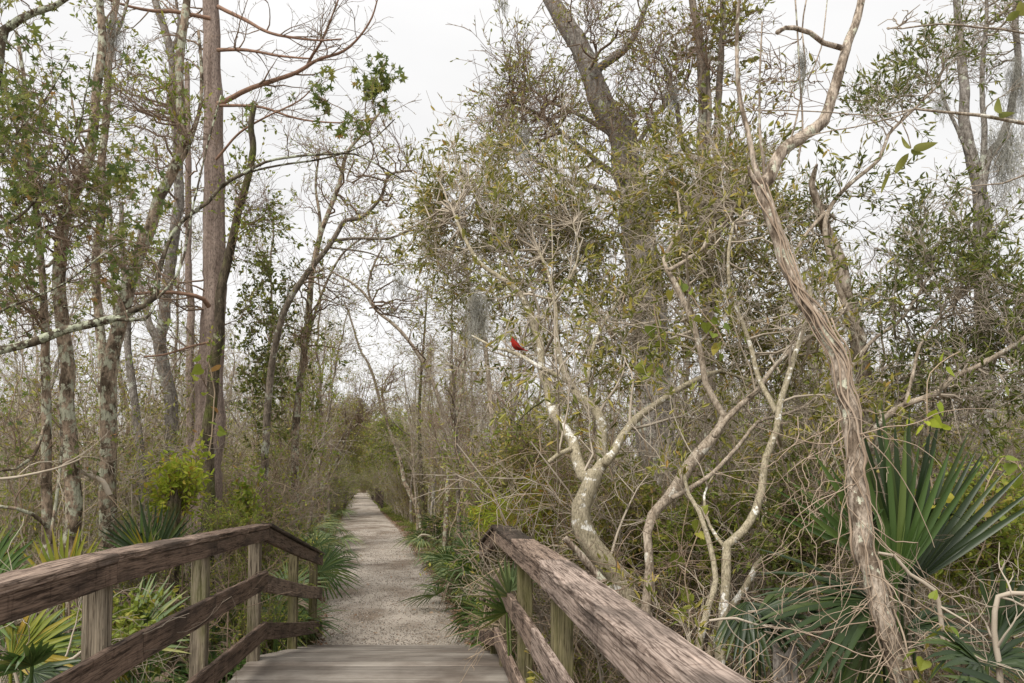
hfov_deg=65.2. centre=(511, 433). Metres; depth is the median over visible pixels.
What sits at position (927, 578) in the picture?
bush
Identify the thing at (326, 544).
palmetto
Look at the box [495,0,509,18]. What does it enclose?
spanish moss
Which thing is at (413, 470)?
slender tree
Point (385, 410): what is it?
slender tree
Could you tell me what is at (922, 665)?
climbing vine
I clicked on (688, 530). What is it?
bush
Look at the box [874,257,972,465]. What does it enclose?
slender tree
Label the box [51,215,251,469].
slender tree
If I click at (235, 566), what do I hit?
bush
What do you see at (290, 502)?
bush
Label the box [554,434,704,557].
bush
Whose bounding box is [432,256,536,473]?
slender tree
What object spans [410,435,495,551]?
bush
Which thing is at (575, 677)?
bush
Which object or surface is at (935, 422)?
climbing vine
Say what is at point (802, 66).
spanish moss
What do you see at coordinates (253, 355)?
bush
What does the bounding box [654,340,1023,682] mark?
bush
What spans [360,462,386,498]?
bush
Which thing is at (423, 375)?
slender tree
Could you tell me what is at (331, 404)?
slender tree
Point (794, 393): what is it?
bush
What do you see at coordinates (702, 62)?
tree
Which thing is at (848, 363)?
dead vine
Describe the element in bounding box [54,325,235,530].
bush
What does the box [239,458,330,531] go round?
bush
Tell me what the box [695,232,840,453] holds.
slender tree
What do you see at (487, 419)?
slender tree
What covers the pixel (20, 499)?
bush
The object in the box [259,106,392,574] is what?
tree
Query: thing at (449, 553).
palmetto
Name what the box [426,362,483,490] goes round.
slender tree
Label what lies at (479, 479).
bush
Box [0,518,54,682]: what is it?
dead branch
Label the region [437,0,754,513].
tree
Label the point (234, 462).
bush
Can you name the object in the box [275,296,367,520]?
slender tree
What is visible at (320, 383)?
slender tree
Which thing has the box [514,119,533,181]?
spanish moss
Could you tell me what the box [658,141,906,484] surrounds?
slender tree
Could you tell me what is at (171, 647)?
palmetto
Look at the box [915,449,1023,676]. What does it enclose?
bush
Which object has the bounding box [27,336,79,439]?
slender tree
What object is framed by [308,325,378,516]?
slender tree
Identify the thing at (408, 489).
tree
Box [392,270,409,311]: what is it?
spanish moss
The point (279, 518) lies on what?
bush
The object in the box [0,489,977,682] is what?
ground
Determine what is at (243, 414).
slender tree
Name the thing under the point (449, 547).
palmetto
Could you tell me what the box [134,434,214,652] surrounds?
bush
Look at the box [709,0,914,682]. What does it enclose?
tree
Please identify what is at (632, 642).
railing
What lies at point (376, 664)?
boardwalk
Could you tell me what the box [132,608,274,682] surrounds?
palmetto
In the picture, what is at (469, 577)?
palmetto
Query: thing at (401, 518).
grass
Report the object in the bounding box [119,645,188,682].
palmetto
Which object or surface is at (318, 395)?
slender tree
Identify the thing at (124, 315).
branch
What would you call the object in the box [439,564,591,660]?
palmetto
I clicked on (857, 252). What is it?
slender tree
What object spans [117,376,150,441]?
slender tree
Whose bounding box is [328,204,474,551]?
tree
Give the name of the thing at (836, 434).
bush
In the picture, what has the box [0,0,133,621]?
tree
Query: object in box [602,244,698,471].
slender tree
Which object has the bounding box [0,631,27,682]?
palmetto
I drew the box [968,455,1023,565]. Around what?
climbing vine
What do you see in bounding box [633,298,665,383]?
climbing vine
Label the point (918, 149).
tree
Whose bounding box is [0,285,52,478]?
slender tree
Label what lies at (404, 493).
bush
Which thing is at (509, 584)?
palmetto
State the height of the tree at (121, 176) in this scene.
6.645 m
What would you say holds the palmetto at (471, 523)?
on the ground at (427, 571)
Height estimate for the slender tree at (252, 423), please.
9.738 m
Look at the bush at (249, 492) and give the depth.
8.97 m
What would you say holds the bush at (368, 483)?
on the ground at (427, 571)
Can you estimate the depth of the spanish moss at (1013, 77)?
9.98 m
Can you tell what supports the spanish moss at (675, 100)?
hanging from the tree at (702, 62)
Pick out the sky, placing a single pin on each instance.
(421, 43)
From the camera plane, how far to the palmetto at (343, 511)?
38.33 m
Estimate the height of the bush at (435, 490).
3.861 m
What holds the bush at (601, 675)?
on the ground at (427, 571)
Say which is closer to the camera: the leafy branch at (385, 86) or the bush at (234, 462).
the leafy branch at (385, 86)
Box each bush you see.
[0,239,289,587]
[0,287,172,682]
[0,327,135,655]
[0,337,231,552]
[0,338,132,552]
[0,371,182,619]
[0,400,170,648]
[0,433,56,563]
[0,506,93,664]
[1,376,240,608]
[1,436,60,507]
[53,403,234,642]
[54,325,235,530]
[54,343,329,597]
[62,585,183,682]
[119,561,270,682]
[123,351,321,574]
[124,351,281,582]
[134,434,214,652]
[135,546,321,649]
[143,417,324,595]
[150,438,340,578]
[152,392,256,484]
[155,473,278,587]
[162,423,279,557]
[181,330,363,569]
[183,436,286,560]
[192,493,267,681]
[219,597,321,653]
[221,414,286,502]
[222,411,312,497]
[222,437,343,529]
[225,213,351,561]
[230,464,267,664]
[231,404,358,536]
[237,297,356,535]
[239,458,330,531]
[252,401,355,512]
[256,410,344,510]
[268,472,328,520]
[279,416,372,507]
[304,434,344,502]
[313,446,349,516]
[322,423,365,514]
[344,467,376,497]
[345,464,371,496]
[350,462,385,499]
[352,387,434,517]
[357,475,368,492]
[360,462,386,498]
[366,464,389,504]
[367,387,445,518]
[369,400,423,515]
[372,463,396,504]
[376,441,428,520]
[380,462,437,522]
[401,342,761,682]
[402,468,442,522]
[410,413,482,507]
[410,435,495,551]
[414,465,466,521]
[415,384,615,660]
[415,423,494,533]
[429,293,844,682]
[433,221,981,681]
[436,463,494,544]
[438,481,642,682]
[441,378,586,520]
[449,454,511,534]
[450,483,494,537]
[456,362,635,548]
[457,298,1015,682]
[459,327,985,682]
[461,428,853,682]
[466,483,549,555]
[474,424,580,546]
[475,276,801,677]
[484,438,582,672]
[512,419,782,682]
[522,418,737,675]
[531,319,833,627]
[534,617,712,682]
[537,421,850,682]
[541,306,1014,682]
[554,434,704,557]
[559,457,686,583]
[563,379,745,497]
[586,320,1009,682]
[601,234,1023,679]
[605,590,786,682]
[608,575,842,682]
[620,301,938,682]
[634,437,758,636]
[636,576,839,682]
[637,289,887,587]
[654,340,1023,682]
[656,381,965,597]
[672,362,805,482]
[679,338,1020,682]
[683,418,761,588]
[723,322,1023,681]
[731,354,993,660]
[731,436,871,680]
[752,310,1023,682]
[784,369,1023,676]
[796,378,1023,682]
[798,588,882,682]
[806,606,1023,682]
[811,394,1023,682]
[876,325,1023,617]
[877,356,1006,608]
[890,421,1023,680]
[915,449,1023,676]
[927,634,1023,682]
[941,360,1023,535]
[954,404,1023,493]
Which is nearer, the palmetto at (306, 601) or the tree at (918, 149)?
the tree at (918, 149)
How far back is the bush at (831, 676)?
6.00 m
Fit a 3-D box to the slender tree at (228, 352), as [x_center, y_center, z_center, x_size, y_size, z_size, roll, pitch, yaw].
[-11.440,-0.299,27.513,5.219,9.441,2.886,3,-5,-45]
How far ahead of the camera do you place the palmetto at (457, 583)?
9.94 m
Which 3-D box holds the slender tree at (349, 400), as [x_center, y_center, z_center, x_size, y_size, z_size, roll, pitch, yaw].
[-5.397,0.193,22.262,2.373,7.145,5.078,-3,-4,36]
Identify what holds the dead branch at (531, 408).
attached to the tree at (572, 224)
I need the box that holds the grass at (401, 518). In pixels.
[262,500,577,679]
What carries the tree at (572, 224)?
on the ground at (427, 571)
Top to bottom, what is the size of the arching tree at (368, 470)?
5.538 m
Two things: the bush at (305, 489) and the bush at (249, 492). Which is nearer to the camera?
the bush at (249, 492)
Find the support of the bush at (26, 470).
on the ground at (427, 571)
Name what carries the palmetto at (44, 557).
on the ground at (427, 571)
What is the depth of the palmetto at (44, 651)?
3.62 m
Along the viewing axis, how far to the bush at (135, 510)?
10.13 m
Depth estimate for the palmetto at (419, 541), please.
21.05 m
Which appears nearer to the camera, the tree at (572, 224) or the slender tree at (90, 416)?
the tree at (572, 224)
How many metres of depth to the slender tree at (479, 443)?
27.04 m
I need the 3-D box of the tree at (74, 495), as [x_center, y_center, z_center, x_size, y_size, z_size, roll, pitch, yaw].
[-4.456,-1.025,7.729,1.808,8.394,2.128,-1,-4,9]
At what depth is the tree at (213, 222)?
11.02 m
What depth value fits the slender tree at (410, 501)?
36.23 m
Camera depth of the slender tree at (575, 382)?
39.47 m
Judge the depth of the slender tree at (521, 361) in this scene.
18.62 m
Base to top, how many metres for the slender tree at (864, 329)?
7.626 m
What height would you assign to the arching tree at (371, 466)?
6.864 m
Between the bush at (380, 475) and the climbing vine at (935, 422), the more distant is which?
the bush at (380, 475)
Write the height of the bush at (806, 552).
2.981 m
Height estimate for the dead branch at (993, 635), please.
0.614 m
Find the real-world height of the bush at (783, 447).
3.867 m
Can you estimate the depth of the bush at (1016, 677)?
5.31 m
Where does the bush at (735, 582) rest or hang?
on the ground at (427, 571)
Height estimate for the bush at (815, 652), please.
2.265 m
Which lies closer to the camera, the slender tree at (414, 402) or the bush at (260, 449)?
the bush at (260, 449)
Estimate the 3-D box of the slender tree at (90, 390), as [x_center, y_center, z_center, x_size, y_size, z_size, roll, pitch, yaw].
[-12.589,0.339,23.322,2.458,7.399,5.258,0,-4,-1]
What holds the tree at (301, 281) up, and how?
on the ground at (427, 571)
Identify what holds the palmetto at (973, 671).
on the ground at (427, 571)
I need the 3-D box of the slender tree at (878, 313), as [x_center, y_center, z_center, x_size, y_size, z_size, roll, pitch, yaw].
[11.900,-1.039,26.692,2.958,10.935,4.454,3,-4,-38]
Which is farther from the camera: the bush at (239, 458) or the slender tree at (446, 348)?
the slender tree at (446, 348)
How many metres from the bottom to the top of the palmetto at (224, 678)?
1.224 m
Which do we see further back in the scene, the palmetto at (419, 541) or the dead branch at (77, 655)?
the palmetto at (419, 541)
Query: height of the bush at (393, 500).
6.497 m
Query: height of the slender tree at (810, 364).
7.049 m
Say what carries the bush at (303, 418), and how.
on the ground at (427, 571)
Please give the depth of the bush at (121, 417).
11.65 m
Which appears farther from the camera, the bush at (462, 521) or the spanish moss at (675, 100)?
the bush at (462, 521)
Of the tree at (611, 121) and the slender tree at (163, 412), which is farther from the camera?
the slender tree at (163, 412)
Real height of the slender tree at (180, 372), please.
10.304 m
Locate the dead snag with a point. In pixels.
(819, 208)
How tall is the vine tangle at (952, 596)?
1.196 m
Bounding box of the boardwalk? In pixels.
[227,645,508,682]
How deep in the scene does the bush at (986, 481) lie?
6.74 m
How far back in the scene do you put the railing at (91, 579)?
4.16 m
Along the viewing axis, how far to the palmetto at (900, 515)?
3.75 m
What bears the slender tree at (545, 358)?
on the ground at (427, 571)
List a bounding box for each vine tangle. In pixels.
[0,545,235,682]
[113,513,293,682]
[515,439,779,682]
[617,521,1023,682]
[704,349,951,629]
[784,532,1023,682]
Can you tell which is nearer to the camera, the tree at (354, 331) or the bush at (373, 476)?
the tree at (354, 331)
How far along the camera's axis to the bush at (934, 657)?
4.45 m
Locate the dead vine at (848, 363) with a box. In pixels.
[730,178,995,682]
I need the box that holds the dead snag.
[808,164,921,678]
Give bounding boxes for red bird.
[510,337,526,350]
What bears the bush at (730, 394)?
on the ground at (427, 571)
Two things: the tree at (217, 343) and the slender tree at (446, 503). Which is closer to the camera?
the tree at (217, 343)
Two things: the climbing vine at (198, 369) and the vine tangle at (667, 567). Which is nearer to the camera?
the vine tangle at (667, 567)
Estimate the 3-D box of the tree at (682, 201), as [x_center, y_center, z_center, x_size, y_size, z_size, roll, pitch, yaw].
[1.509,0.136,5.705,2.166,6.059,3.196,-1,-4,12]
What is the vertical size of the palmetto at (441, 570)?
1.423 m
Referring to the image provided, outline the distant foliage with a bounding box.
[0,324,1003,498]
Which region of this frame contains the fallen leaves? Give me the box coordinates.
[239,511,593,680]
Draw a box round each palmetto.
[0,522,35,639]
[0,606,80,682]
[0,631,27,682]
[22,527,121,652]
[80,642,233,682]
[96,497,203,682]
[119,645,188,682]
[121,575,190,682]
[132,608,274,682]
[137,600,245,682]
[178,609,274,674]
[180,555,332,611]
[180,583,338,650]
[186,560,349,647]
[264,534,363,602]
[267,522,345,557]
[274,537,361,589]
[290,518,351,553]
[300,514,352,540]
[300,530,366,567]
[300,537,342,580]
[303,528,367,550]
[305,509,346,533]
[324,508,356,519]
[391,522,481,556]
[396,555,483,613]
[399,510,468,544]
[406,512,463,543]
[410,527,465,546]
[410,533,480,567]
[418,534,476,580]
[420,549,483,597]
[423,544,478,582]
[436,563,482,603]
[437,573,483,643]
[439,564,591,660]
[455,485,514,533]
[467,554,536,655]
[713,587,881,682]
[743,402,1023,682]
[916,564,1023,682]
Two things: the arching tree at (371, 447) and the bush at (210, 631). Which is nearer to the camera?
the bush at (210, 631)
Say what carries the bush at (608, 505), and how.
on the ground at (427, 571)
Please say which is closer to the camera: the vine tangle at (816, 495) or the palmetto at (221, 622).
the vine tangle at (816, 495)
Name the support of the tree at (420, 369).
on the ground at (427, 571)
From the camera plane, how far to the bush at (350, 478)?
43.39 m
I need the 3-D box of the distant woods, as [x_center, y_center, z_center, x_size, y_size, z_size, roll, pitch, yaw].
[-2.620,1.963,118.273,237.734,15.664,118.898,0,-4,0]
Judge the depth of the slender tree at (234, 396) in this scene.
29.72 m
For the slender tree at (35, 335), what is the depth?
24.10 m
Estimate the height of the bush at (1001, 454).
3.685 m
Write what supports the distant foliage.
on the ground at (427, 571)
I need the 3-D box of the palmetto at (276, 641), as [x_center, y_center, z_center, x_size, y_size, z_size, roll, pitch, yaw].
[-3.231,2.435,9.536,2.227,1.504,1.775,0,-4,3]
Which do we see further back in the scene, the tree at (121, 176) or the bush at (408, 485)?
the bush at (408, 485)
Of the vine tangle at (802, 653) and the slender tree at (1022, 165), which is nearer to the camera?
the vine tangle at (802, 653)
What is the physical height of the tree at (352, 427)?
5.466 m
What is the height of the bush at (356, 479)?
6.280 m
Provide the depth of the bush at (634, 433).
15.78 m
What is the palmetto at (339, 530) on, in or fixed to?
on the ground at (427, 571)
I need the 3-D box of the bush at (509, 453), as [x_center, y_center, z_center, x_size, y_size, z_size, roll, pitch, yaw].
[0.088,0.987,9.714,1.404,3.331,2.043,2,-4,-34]
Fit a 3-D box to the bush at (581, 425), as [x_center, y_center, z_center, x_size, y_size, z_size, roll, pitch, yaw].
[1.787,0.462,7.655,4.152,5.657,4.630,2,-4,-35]
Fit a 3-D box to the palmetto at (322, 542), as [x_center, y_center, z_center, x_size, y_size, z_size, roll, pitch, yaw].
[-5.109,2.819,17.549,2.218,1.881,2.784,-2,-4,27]
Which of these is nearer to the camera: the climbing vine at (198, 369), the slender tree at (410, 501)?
the climbing vine at (198, 369)
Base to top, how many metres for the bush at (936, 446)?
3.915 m
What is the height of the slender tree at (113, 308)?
10.212 m
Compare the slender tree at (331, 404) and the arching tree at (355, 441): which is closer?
the slender tree at (331, 404)
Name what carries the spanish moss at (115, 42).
attached to the tree at (98, 313)
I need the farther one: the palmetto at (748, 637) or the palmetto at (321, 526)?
the palmetto at (321, 526)
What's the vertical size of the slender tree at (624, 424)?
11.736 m
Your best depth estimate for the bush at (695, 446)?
13.38 m
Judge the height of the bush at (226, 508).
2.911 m
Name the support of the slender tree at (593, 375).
on the ground at (427, 571)
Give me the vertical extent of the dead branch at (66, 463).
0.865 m
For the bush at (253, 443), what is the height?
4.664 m
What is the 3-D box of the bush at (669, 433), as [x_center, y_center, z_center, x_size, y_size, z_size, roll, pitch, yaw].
[1.495,0.629,8.887,3.811,5.007,2.617,-1,-4,12]
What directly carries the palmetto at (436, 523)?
on the ground at (427, 571)
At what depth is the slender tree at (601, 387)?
37.49 m
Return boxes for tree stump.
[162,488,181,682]
[773,639,797,682]
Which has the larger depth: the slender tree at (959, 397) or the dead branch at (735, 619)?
the slender tree at (959, 397)
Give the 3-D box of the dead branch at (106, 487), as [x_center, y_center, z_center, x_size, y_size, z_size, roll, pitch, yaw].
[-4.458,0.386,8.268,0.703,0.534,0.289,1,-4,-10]
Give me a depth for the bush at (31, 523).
8.67 m
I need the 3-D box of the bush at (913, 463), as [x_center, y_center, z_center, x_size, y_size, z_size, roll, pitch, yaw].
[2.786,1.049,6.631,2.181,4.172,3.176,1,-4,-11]
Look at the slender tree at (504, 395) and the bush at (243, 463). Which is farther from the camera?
the slender tree at (504, 395)
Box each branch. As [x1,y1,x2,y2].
[0,71,413,354]
[0,423,120,522]
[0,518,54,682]
[40,447,112,496]
[65,597,124,659]
[241,51,407,182]
[483,399,543,435]
[562,536,611,587]
[709,592,859,672]
[878,551,1023,680]
[967,542,1023,682]
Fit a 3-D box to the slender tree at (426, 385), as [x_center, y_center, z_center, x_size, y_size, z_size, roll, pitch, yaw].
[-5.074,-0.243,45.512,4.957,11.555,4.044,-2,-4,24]
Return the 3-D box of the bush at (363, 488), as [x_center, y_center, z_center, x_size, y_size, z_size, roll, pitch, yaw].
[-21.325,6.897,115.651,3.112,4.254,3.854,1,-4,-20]
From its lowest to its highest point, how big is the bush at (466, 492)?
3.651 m
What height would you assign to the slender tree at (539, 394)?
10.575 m
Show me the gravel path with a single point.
(366, 505)
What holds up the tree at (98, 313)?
on the ground at (427, 571)
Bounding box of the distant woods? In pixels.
[0,334,1012,497]
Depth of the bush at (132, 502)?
9.76 m
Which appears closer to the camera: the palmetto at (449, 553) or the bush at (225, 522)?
the bush at (225, 522)
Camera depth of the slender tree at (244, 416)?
55.41 m
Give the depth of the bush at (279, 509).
12.62 m
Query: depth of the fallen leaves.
12.99 m
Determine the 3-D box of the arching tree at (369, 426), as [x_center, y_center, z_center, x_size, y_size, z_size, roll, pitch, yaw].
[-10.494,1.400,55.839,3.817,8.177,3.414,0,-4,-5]
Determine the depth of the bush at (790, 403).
10.55 m
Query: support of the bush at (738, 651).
on the ground at (427, 571)
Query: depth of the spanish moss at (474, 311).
5.96 m
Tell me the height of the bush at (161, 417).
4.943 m
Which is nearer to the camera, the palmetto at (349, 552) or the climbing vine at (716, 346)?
the climbing vine at (716, 346)
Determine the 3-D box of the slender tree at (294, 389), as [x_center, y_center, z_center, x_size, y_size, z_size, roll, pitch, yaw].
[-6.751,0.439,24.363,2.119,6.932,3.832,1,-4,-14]
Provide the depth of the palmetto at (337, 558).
14.55 m
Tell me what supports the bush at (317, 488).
on the ground at (427, 571)
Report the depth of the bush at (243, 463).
11.51 m
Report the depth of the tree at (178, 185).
12.07 m
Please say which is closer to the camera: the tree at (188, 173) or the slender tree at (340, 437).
the tree at (188, 173)
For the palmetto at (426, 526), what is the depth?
27.24 m
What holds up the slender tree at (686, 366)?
on the ground at (427, 571)
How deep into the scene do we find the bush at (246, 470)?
15.66 m
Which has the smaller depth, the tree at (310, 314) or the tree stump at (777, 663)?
the tree stump at (777, 663)
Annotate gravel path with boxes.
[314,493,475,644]
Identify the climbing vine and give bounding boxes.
[191,354,226,450]
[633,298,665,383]
[666,277,735,360]
[670,505,711,627]
[900,590,958,682]
[906,352,958,517]
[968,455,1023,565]
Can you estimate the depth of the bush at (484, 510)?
8.45 m
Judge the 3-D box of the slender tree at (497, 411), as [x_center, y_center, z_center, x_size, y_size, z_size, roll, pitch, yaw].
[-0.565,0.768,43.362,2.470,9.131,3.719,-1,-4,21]
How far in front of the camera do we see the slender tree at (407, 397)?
34.03 m
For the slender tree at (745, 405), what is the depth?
33.49 m
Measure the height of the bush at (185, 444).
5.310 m
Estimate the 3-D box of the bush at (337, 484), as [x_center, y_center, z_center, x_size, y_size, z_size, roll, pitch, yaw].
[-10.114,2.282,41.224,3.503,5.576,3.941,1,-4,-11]
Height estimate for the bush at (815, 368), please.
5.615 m
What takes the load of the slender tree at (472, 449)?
on the ground at (427, 571)
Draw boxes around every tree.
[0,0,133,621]
[0,0,182,312]
[0,0,187,662]
[0,218,129,528]
[0,279,84,510]
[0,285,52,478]
[1,373,32,470]
[6,118,201,475]
[14,184,177,584]
[16,338,141,462]
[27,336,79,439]
[43,0,167,445]
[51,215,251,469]
[63,0,233,594]
[69,0,226,613]
[74,0,421,595]
[80,386,121,449]
[117,292,242,434]
[117,328,184,436]
[117,368,185,459]
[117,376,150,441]
[118,368,180,467]
[141,318,230,437]
[146,319,198,434]
[152,62,236,587]
[156,176,327,464]
[175,68,302,591]
[178,334,245,413]
[195,318,278,451]
[223,348,276,452]
[223,366,286,444]
[224,280,404,535]
[227,387,260,457]
[234,302,339,511]
[236,375,259,465]
[249,339,343,476]
[250,309,381,522]
[258,95,432,559]
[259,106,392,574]
[274,352,349,478]
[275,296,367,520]
[277,344,324,462]
[280,296,370,465]
[285,237,405,522]
[301,424,358,507]
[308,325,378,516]
[320,368,395,533]
[322,388,376,462]
[325,378,360,512]
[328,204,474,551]
[337,70,759,607]
[341,421,370,470]
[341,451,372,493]
[343,299,408,516]
[344,328,498,548]
[345,403,387,503]
[355,417,406,473]
[357,459,378,487]
[358,459,381,486]
[360,408,428,509]
[361,314,459,514]
[365,346,421,529]
[371,371,441,530]
[379,284,449,529]
[391,346,449,522]
[396,350,482,513]
[401,375,436,459]
[402,320,449,463]
[402,337,444,443]
[403,174,535,567]
[403,253,499,556]
[405,269,513,534]
[406,379,439,513]
[407,296,552,464]
[412,241,519,551]
[415,323,495,497]
[417,396,490,475]
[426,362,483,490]
[427,329,500,532]
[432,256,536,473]
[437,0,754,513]
[447,261,591,451]
[457,155,603,491]
[473,385,508,469]
[475,348,538,493]
[483,364,511,454]
[493,242,614,502]
[524,88,976,682]
[531,214,687,500]
[539,329,588,473]
[559,48,916,613]
[571,340,627,446]
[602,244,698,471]
[611,388,635,465]
[628,0,803,593]
[640,123,779,499]
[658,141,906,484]
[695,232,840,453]
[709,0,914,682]
[724,0,1023,682]
[724,212,882,560]
[725,341,795,442]
[729,1,1023,192]
[762,300,851,430]
[771,289,843,449]
[805,238,931,409]
[821,262,901,398]
[830,335,890,404]
[843,297,931,420]
[868,0,1023,483]
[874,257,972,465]
[922,278,1023,464]
[925,321,1002,462]
[935,109,1023,452]
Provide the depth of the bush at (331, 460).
38.59 m
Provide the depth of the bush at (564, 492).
7.32 m
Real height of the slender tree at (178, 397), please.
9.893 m
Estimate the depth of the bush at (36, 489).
10.48 m
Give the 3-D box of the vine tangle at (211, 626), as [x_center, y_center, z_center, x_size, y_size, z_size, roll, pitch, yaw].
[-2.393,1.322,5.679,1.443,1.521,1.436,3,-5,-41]
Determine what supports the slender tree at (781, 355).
on the ground at (427, 571)
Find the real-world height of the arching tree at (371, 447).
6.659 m
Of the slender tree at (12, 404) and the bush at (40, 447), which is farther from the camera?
the slender tree at (12, 404)
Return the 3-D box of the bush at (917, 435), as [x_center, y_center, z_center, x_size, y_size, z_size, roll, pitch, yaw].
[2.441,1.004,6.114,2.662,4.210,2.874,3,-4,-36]
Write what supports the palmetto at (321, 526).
on the ground at (427, 571)
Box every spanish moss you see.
[106,2,125,74]
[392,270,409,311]
[453,283,495,375]
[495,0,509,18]
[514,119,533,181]
[656,79,690,119]
[793,44,813,95]
[927,88,955,130]
[974,109,1023,229]
[997,46,1023,143]
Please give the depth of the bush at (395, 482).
40.46 m
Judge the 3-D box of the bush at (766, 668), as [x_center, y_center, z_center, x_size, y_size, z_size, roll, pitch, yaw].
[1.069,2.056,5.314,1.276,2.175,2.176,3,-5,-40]
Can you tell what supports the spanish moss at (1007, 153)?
hanging from the tree at (963, 128)
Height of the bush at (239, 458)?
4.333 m
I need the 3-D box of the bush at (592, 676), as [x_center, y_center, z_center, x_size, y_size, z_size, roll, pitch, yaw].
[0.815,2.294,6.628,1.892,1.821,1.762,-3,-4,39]
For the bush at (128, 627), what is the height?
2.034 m
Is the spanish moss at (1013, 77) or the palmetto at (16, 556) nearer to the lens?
the palmetto at (16, 556)
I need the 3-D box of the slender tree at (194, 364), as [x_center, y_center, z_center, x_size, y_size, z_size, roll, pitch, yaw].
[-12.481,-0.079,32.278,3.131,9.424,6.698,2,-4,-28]
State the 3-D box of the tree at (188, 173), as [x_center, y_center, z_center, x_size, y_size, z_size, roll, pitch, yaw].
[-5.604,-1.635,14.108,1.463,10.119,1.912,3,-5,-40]
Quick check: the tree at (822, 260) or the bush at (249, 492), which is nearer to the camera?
the tree at (822, 260)
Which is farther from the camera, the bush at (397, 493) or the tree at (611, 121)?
the bush at (397, 493)
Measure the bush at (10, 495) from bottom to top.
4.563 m
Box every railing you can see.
[0,523,324,682]
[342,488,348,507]
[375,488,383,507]
[477,524,751,682]
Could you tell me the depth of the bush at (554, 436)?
14.63 m
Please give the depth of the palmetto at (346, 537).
22.09 m
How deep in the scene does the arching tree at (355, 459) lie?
51.91 m
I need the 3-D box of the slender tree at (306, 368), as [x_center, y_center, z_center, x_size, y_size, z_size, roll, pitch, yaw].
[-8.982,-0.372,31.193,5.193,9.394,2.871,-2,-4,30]
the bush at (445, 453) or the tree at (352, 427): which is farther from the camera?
the tree at (352, 427)
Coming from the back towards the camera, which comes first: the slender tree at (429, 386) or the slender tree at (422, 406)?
the slender tree at (422, 406)
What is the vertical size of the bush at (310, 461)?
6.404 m
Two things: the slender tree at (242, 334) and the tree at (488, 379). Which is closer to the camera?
the tree at (488, 379)
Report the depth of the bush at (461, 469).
29.74 m
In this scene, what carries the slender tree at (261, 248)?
on the ground at (427, 571)
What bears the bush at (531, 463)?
on the ground at (427, 571)
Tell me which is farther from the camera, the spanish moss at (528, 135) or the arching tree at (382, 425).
the arching tree at (382, 425)
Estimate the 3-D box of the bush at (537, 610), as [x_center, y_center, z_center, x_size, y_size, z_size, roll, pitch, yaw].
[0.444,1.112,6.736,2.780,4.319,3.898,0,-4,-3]
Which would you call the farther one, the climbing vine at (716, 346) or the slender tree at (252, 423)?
the slender tree at (252, 423)
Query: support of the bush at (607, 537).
on the ground at (427, 571)
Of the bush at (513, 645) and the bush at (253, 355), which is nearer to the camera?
the bush at (513, 645)
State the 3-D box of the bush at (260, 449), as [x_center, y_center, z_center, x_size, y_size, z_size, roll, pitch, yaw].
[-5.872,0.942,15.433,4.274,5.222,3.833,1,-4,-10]
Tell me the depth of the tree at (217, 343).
10.47 m
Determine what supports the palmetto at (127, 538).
on the ground at (427, 571)
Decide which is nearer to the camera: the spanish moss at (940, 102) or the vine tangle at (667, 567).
the vine tangle at (667, 567)
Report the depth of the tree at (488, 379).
12.16 m
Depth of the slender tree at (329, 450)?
36.44 m
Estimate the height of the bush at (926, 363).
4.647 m
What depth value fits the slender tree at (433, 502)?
27.29 m
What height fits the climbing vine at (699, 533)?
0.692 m
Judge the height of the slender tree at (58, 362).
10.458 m
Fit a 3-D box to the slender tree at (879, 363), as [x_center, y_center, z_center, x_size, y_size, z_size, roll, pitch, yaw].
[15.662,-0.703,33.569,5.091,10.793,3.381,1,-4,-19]
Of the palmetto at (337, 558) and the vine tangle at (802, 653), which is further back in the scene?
the palmetto at (337, 558)
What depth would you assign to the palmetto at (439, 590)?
12.16 m
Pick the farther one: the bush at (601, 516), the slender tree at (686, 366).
the slender tree at (686, 366)
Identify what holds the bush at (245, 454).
on the ground at (427, 571)
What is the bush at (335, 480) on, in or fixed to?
on the ground at (427, 571)
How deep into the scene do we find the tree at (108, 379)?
8.59 m
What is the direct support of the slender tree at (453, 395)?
on the ground at (427, 571)
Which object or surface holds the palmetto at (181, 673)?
on the ground at (427, 571)
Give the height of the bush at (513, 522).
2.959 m
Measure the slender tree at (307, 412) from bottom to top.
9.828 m
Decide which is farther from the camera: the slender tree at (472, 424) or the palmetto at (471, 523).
the slender tree at (472, 424)
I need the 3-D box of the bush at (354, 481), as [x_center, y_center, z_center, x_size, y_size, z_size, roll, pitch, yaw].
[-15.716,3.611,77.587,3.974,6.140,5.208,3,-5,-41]
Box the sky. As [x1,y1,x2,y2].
[0,0,1023,484]
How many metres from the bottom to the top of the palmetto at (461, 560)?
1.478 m
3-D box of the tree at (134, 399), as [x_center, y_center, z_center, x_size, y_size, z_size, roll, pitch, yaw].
[-5.401,-0.154,10.695,1.530,6.742,2.235,0,-4,0]
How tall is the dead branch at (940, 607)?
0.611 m
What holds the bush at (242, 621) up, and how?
on the ground at (427, 571)
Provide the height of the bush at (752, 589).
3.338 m
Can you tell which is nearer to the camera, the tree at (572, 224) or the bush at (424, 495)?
the tree at (572, 224)
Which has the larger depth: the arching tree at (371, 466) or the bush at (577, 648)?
the arching tree at (371, 466)
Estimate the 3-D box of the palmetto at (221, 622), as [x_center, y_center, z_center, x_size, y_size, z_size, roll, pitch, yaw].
[-3.817,2.669,9.625,2.061,1.226,2.015,0,-4,-3]

